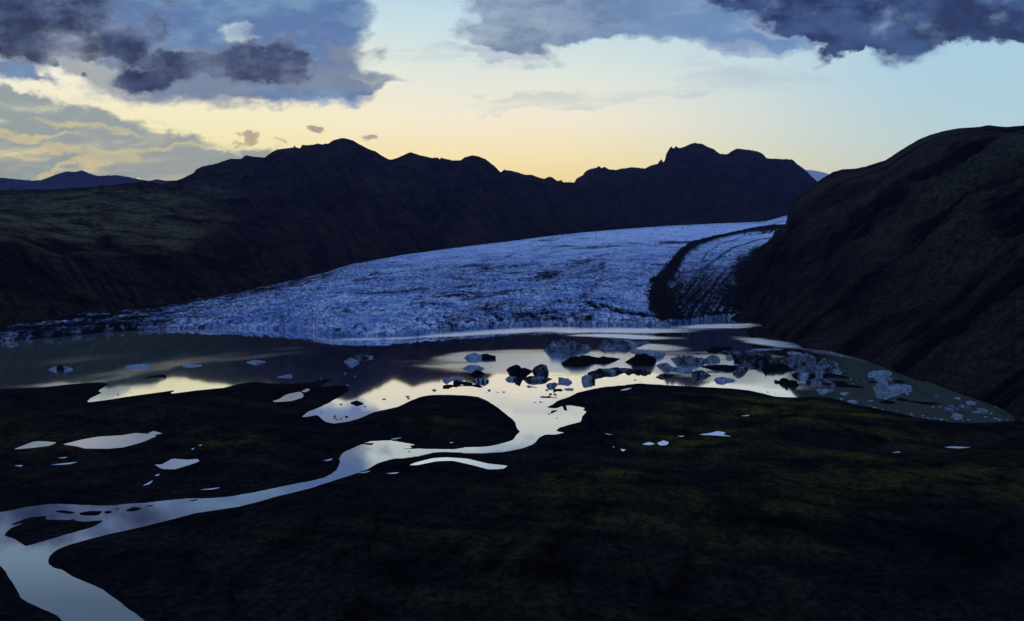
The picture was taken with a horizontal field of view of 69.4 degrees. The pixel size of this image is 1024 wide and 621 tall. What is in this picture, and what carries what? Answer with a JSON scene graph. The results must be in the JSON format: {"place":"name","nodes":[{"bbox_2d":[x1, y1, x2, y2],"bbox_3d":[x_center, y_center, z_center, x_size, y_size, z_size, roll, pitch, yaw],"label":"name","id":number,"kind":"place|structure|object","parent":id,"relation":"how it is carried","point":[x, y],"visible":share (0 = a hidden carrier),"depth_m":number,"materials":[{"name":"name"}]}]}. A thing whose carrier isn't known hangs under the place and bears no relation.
{"place":"outdoors","nodes":[
{"label":"outdoors","id":0,"kind":"place"},
{"bbox_2d":[16,441,55,448],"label":"pond","id":1,"kind":"structure","parent":0,"point":[37,444],"depth_m":235.42,"materials":[{"name":"liquid"}]},
{"bbox_2d":[0,170,176,189],"bbox_3d":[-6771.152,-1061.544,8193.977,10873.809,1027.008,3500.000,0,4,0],"label":"distant mountains","id":2,"kind":"structure","parent":0,"point":[76,179],"depth_m":8029.69,"materials":[{"name":"blue stone"}]},
{"bbox_2d":[64,433,155,448],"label":"pond","id":3,"kind":"structure","parent":0,"point":[109,442],"depth_m":239.22,"materials":[{"name":"liquid"}]},
{"bbox_2d":[148,431,161,434],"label":"pond","id":4,"kind":"structure","parent":0,"point":[154,432],"depth_m":249.99,"materials":[{"name":"liquid"}]},
{"bbox_2d":[156,459,198,468],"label":"pond","id":5,"kind":"structure","parent":0,"point":[174,463],"depth_m":213.90,"materials":[{"name":"liquid"}]},
{"bbox_2d":[273,392,303,401],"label":"pond","id":6,"kind":"structure","parent":0,"point":[292,396],"depth_m":313.45,"materials":[{"name":"liquid"}]},
{"bbox_2d":[0,138,696,325],"bbox_3d":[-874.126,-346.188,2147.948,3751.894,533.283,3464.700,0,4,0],"label":"mountain ridge","id":7,"kind":"structure","parent":0,"point":[243,224],"depth_m":1382.06,"materials":[{"name":"stone"}]},
{"bbox_2d":[0,216,786,340],"bbox_3d":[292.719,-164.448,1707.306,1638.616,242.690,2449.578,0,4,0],"label":"glacier","id":8,"kind":"object","parent":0,"point":[671,275],"visible":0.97,"depth_m":806.64,"materials":[{"name":"ice"}]},
{"bbox_2d":[411,457,506,468],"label":"pond","id":9,"kind":"structure","parent":0,"point":[479,464],"depth_m":214.93,"materials":[{"name":"liquid"}]},
{"bbox_2d":[0,318,1014,620],"bbox_3d":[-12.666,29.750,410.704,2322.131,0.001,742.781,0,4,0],"label":"lagoon water","id":10,"kind":"structure","parent":0,"point":[394,370],"depth_m":368.56,"materials":[{"name":"grey liquid"}]},
{"bbox_2d":[48,365,72,370],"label":"iceberg","id":11,"kind":"object","parent":10,"relation":"on","point":[60,368],"visible":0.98,"depth_m":388.03,"materials":[{"name":"blue ice"}]},
{"bbox_2d":[125,363,151,368],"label":"iceberg","id":12,"kind":"object","parent":10,"relation":"on","point":[143,365],"visible":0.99,"depth_m":397.53,"materials":[{"name":"ice"}]},
{"bbox_2d":[145,375,165,377],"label":"iceberg","id":13,"kind":"object","parent":10,"relation":"on","point":[154,376],"visible":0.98,"depth_m":366.88,"materials":[{"name":"black ice"}]},
{"bbox_2d":[182,364,201,366],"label":"iceberg","id":14,"kind":"object","parent":10,"relation":"on","point":[190,365],"visible":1,"depth_m":402.49,"materials":[{"name":"ice"}]},
{"bbox_2d":[247,360,264,362],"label":"iceberg","id":15,"kind":"object","parent":10,"relation":"on","point":[255,361],"visible":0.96,"depth_m":415.71,"materials":[{"name":"ice"}]},
{"bbox_2d":[277,374,292,377],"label":"iceberg","id":16,"kind":"object","parent":10,"relation":"on","point":[288,375],"visible":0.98,"depth_m":367.47,"materials":[{"name":"blue ice"}]},
{"bbox_2d":[344,357,358,363],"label":"iceberg","id":17,"kind":"object","parent":10,"relation":"on","point":[351,360],"visible":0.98,"depth_m":414.96,"materials":[{"name":"ice"}]},
{"bbox_2d":[351,400,362,403],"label":"iceberg","id":18,"kind":"object","parent":10,"relation":"on","point":[356,402],"visible":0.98,"depth_m":300.47,"materials":[{"name":"black ice"}]},
{"bbox_2d":[352,355,373,358],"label":"iceberg","id":19,"kind":"object","parent":10,"relation":"on","point":[361,356],"visible":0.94,"depth_m":433.26,"materials":[{"name":"blue ice"}]},
{"bbox_2d":[443,378,462,381],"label":"iceberg","id":20,"kind":"object","parent":10,"relation":"on","point":[451,379],"visible":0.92,"depth_m":356.10,"materials":[{"name":"blue ice"}]},
{"bbox_2d":[443,384,482,387],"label":"iceberg","id":21,"kind":"object","parent":10,"relation":"on","point":[450,386],"visible":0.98,"depth_m":340.10,"materials":[{"name":"black ice"}]},
{"bbox_2d":[453,380,472,384],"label":"iceberg","id":22,"kind":"object","parent":10,"relation":"on","point":[459,382],"visible":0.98,"depth_m":346.59,"materials":[{"name":"black ice"}]},
{"bbox_2d":[462,365,483,370],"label":"iceberg","id":23,"kind":"object","parent":10,"relation":"on","point":[474,367],"visible":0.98,"depth_m":390.30,"materials":[{"name":"blue ice"}]},
{"bbox_2d":[470,370,483,375],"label":"iceberg","id":24,"kind":"object","parent":10,"relation":"on","point":[477,372],"visible":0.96,"depth_m":372.46,"materials":[{"name":"black ice"}]},
{"bbox_2d":[464,353,495,359],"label":"iceberg","id":25,"kind":"object","parent":10,"relation":"on","point":[475,356],"visible":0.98,"depth_m":427.98,"materials":[{"name":"blue ice"}]},
{"bbox_2d":[473,378,488,382],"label":"iceberg","id":26,"kind":"object","parent":10,"relation":"on","point":[480,380],"visible":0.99,"depth_m":351.42,"materials":[{"name":"blue ice"}]},
{"bbox_2d":[506,376,521,380],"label":"iceberg","id":27,"kind":"object","parent":10,"relation":"on","point":[512,378],"visible":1,"depth_m":357.87,"materials":[{"name":"blue ice"}]},
{"bbox_2d":[506,365,531,376],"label":"iceberg","id":28,"kind":"object","parent":10,"relation":"on","point":[517,370],"visible":0.98,"depth_m":374.15,"materials":[{"name":"black ice"}]},
{"bbox_2d":[523,376,551,381],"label":"iceberg","id":29,"kind":"object","parent":10,"relation":"on","point":[536,378],"visible":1,"depth_m":355.18,"materials":[{"name":"blue ice"}]},
{"bbox_2d":[532,364,548,374],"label":"iceberg","id":30,"kind":"object","parent":10,"relation":"on","point":[541,369],"visible":0.96,"depth_m":375.12,"materials":[{"name":"blue ice"}]},
{"bbox_2d":[546,382,557,386],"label":"iceberg","id":31,"kind":"object","parent":10,"relation":"on","point":[553,384],"visible":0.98,"depth_m":340.09,"materials":[{"name":"blue ice"}]},
{"bbox_2d":[558,377,571,382],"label":"iceberg","id":32,"kind":"object","parent":10,"relation":"on","point":[562,379],"visible":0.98,"depth_m":351.78,"materials":[{"name":"blue ice"}]},
{"bbox_2d":[544,339,591,355],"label":"iceberg","id":33,"kind":"object","parent":10,"relation":"on","point":[565,347],"visible":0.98,"depth_m":451.72,"materials":[{"name":"blue ice"}]},
{"bbox_2d":[581,374,594,381],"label":"iceberg","id":34,"kind":"object","parent":10,"relation":"on","point":[587,378],"visible":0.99,"depth_m":353.70,"materials":[{"name":"blue ice"}]},
{"bbox_2d":[561,355,619,366],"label":"iceberg","id":35,"kind":"object","parent":10,"relation":"on","point":[580,361],"visible":0.99,"depth_m":407.53,"materials":[{"name":"black ice"}]},
{"bbox_2d":[587,367,646,375],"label":"iceberg","id":36,"kind":"object","parent":10,"relation":"on","point":[608,371],"visible":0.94,"depth_m":377.89,"materials":[{"name":"blue ice"}]},
{"bbox_2d":[598,337,649,348],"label":"iceberg","id":37,"kind":"object","parent":10,"relation":"on","point":[614,343],"visible":1,"depth_m":481.86,"materials":[{"name":"blue ice"}]},
{"bbox_2d":[625,354,656,365],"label":"iceberg","id":38,"kind":"object","parent":10,"relation":"on","point":[642,360],"visible":1,"depth_m":405.28,"materials":[{"name":"black ice"}]},
{"bbox_2d":[630,349,665,358],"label":"iceberg","id":39,"kind":"object","parent":10,"relation":"on","point":[657,354],"visible":0.94,"depth_m":446.27,"materials":[{"name":"blue ice"}]},
{"bbox_2d":[655,374,676,377],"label":"iceberg","id":40,"kind":"object","parent":10,"relation":"on","point":[663,375],"visible":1,"depth_m":366.84,"materials":[{"name":"ice"}]},
{"bbox_2d":[656,363,691,371],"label":"iceberg","id":41,"kind":"object","parent":10,"relation":"on","point":[666,366],"visible":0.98,"depth_m":388.21,"materials":[{"name":"ice"}]},
{"bbox_2d":[670,355,705,365],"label":"iceberg","id":42,"kind":"object","parent":10,"relation":"on","point":[691,360],"visible":0.99,"depth_m":407.51,"materials":[{"name":"ice"}]},
{"bbox_2d":[692,370,710,377],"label":"iceberg","id":43,"kind":"object","parent":10,"relation":"on","point":[698,373],"visible":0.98,"depth_m":368.33,"materials":[{"name":"blue ice"}]},
{"bbox_2d":[705,355,719,362],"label":"iceberg","id":44,"kind":"object","parent":10,"relation":"on","point":[712,358],"visible":0.98,"depth_m":419.68,"materials":[{"name":"ice"}]},
{"bbox_2d":[707,371,723,372],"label":"iceberg","id":45,"kind":"object","parent":10,"relation":"on","point":[715,371],"visible":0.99,"depth_m":381.52,"materials":[{"name":"ice"}]},
{"bbox_2d":[707,347,732,351],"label":"iceberg","id":46,"kind":"object","parent":10,"relation":"on","point":[715,349],"visible":0.91,"depth_m":466.44,"materials":[{"name":"ice"}]},
{"bbox_2d":[701,364,747,370],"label":"iceberg","id":47,"kind":"object","parent":10,"relation":"on","point":[724,367],"visible":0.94,"depth_m":389.32,"materials":[{"name":"black ice"}]},
{"bbox_2d":[714,377,735,381],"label":"iceberg","id":48,"kind":"object","parent":10,"relation":"on","point":[721,379],"visible":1,"depth_m":354.26,"materials":[{"name":"blue ice"}]},
{"bbox_2d":[733,369,747,374],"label":"iceberg","id":49,"kind":"object","parent":10,"relation":"on","point":[739,372],"visible":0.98,"depth_m":375.64,"materials":[{"name":"blue ice"}]},
{"bbox_2d":[721,350,771,357],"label":"iceberg","id":50,"kind":"object","parent":10,"relation":"on","point":[740,353],"visible":0.97,"depth_m":440.80,"materials":[{"name":"blue ice"}]},
{"bbox_2d":[734,356,778,367],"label":"iceberg","id":51,"kind":"object","parent":10,"relation":"on","point":[761,362],"visible":0.96,"depth_m":405.75,"materials":[{"name":"ice"}]},
{"bbox_2d":[750,348,782,350],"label":"iceberg","id":52,"kind":"object","parent":10,"relation":"on","point":[761,349],"visible":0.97,"depth_m":471.87,"materials":[{"name":"blue ice"}]},
{"bbox_2d":[761,364,796,372],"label":"iceberg","id":53,"kind":"object","parent":10,"relation":"on","point":[775,368],"visible":0.98,"depth_m":385.94,"materials":[{"name":"black ice"}]},
{"bbox_2d":[774,378,798,386],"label":"iceberg","id":54,"kind":"object","parent":10,"relation":"on","point":[787,382],"visible":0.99,"depth_m":344.07,"materials":[{"name":"black ice"}]},
{"bbox_2d":[779,353,815,366],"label":"iceberg","id":55,"kind":"object","parent":10,"relation":"on","point":[801,359],"visible":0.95,"depth_m":407.88,"materials":[{"name":"ice"}]},
{"bbox_2d":[791,372,815,378],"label":"iceberg","id":56,"kind":"object","parent":10,"relation":"on","point":[802,375],"visible":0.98,"depth_m":362.54,"materials":[{"name":"blue ice"}]},
{"bbox_2d":[805,379,835,385],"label":"iceberg","id":57,"kind":"object","parent":10,"relation":"on","point":[819,382],"visible":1,"depth_m":346.51,"materials":[{"name":"blue ice"}]},
{"bbox_2d":[806,358,840,372],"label":"iceberg","id":58,"kind":"object","parent":10,"relation":"on","point":[823,365],"visible":0.97,"depth_m":382.25,"materials":[{"name":"ice"}]},
{"bbox_2d":[816,388,832,392],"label":"iceberg","id":59,"kind":"object","parent":10,"relation":"on","point":[823,390],"visible":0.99,"depth_m":327.65,"materials":[{"name":"blue ice"}]},
{"bbox_2d":[823,373,849,378],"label":"iceberg","id":60,"kind":"object","parent":10,"relation":"on","point":[833,375],"visible":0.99,"depth_m":366.79,"materials":[{"name":"black ice"}]},
{"bbox_2d":[830,381,863,387],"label":"iceberg","id":61,"kind":"object","parent":10,"relation":"on","point":[841,384],"visible":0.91,"depth_m":340.42,"materials":[{"name":"black ice"}]},
{"bbox_2d":[868,370,891,375],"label":"iceberg","id":62,"kind":"object","parent":10,"relation":"on","point":[880,372],"visible":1,"depth_m":374.18,"materials":[{"name":"blue ice"}]},
{"bbox_2d":[875,376,892,379],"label":"iceberg","id":63,"kind":"object","parent":10,"relation":"on","point":[883,378],"visible":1,"depth_m":358.85,"materials":[{"name":"blue ice"}]},
{"bbox_2d":[880,400,894,403],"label":"iceberg","id":64,"kind":"object","parent":10,"relation":"on","point":[887,402],"visible":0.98,"depth_m":300.92,"materials":[{"name":"black ice"}]},
{"bbox_2d":[873,381,911,392],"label":"iceberg","id":65,"kind":"object","parent":10,"relation":"on","point":[884,387],"visible":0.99,"depth_m":327.83,"materials":[{"name":"blue ice"}]},
{"bbox_2d":[910,401,939,404],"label":"iceberg","id":66,"kind":"object","parent":10,"relation":"on","point":[927,403],"visible":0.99,"depth_m":300.84,"materials":[{"name":"ice"}]},
{"bbox_2d":[945,405,958,408],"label":"iceberg","id":67,"kind":"object","parent":10,"relation":"on","point":[951,407],"visible":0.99,"depth_m":290.93,"materials":[{"name":"ice"}]},
{"bbox_2d":[952,413,962,416],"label":"iceberg","id":68,"kind":"object","parent":10,"relation":"on","point":[956,415],"visible":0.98,"depth_m":276.09,"materials":[{"name":"ice"}]},
{"bbox_2d":[958,404,973,406],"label":"iceberg","id":69,"kind":"object","parent":10,"relation":"on","point":[964,405],"visible":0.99,"depth_m":294.88,"materials":[{"name":"ice"}]},
{"bbox_2d":[976,408,987,411],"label":"iceberg","id":70,"kind":"object","parent":10,"relation":"on","point":[982,409],"visible":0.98,"depth_m":286.74,"materials":[{"name":"ice"}]},
{"bbox_2d":[0,323,1023,620],"bbox_3d":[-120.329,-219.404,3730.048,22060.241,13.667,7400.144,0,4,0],"label":"ground","id":71,"kind":"structure","parent":0,"point":[770,507],"depth_m":165.79,"materials":[{"name":"plant"}]},
{"bbox_2d":[0,0,1023,181],"label":"sky","id":72,"kind":"structure","parent":0,"point":[148,90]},
{"bbox_2d":[657,440,668,444],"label":"pond","id":73,"kind":"structure","parent":0,"point":[663,442],"depth_m":237.31,"materials":[{"name":"liquid"}]},
{"bbox_2d":[573,143,816,229],"bbox_3d":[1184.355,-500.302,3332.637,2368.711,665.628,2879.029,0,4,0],"label":"craggy ridge","id":74,"kind":"structure","parent":0,"point":[698,183],"depth_m":3179.29,"materials":[{"name":"stone"}]},
{"bbox_2d":[699,431,726,435],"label":"pond","id":75,"kind":"structure","parent":0,"point":[718,433],"depth_m":249.99,"materials":[{"name":"liquid"}]},
{"bbox_2d":[806,170,828,180],"bbox_3d":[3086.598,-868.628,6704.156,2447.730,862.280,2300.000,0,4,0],"label":"snow dome","id":76,"kind":"structure","parent":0,"point":[817,175],"depth_m":6721.81,"materials":[{"name":"blue"}]},
{"bbox_2d":[731,125,1023,421],"bbox_3d":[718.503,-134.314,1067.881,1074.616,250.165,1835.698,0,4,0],"label":"hillside","id":77,"kind":"structure","parent":0,"point":[908,261],"depth_m":540.65,"materials":[{"name":"soil"}]}
]}

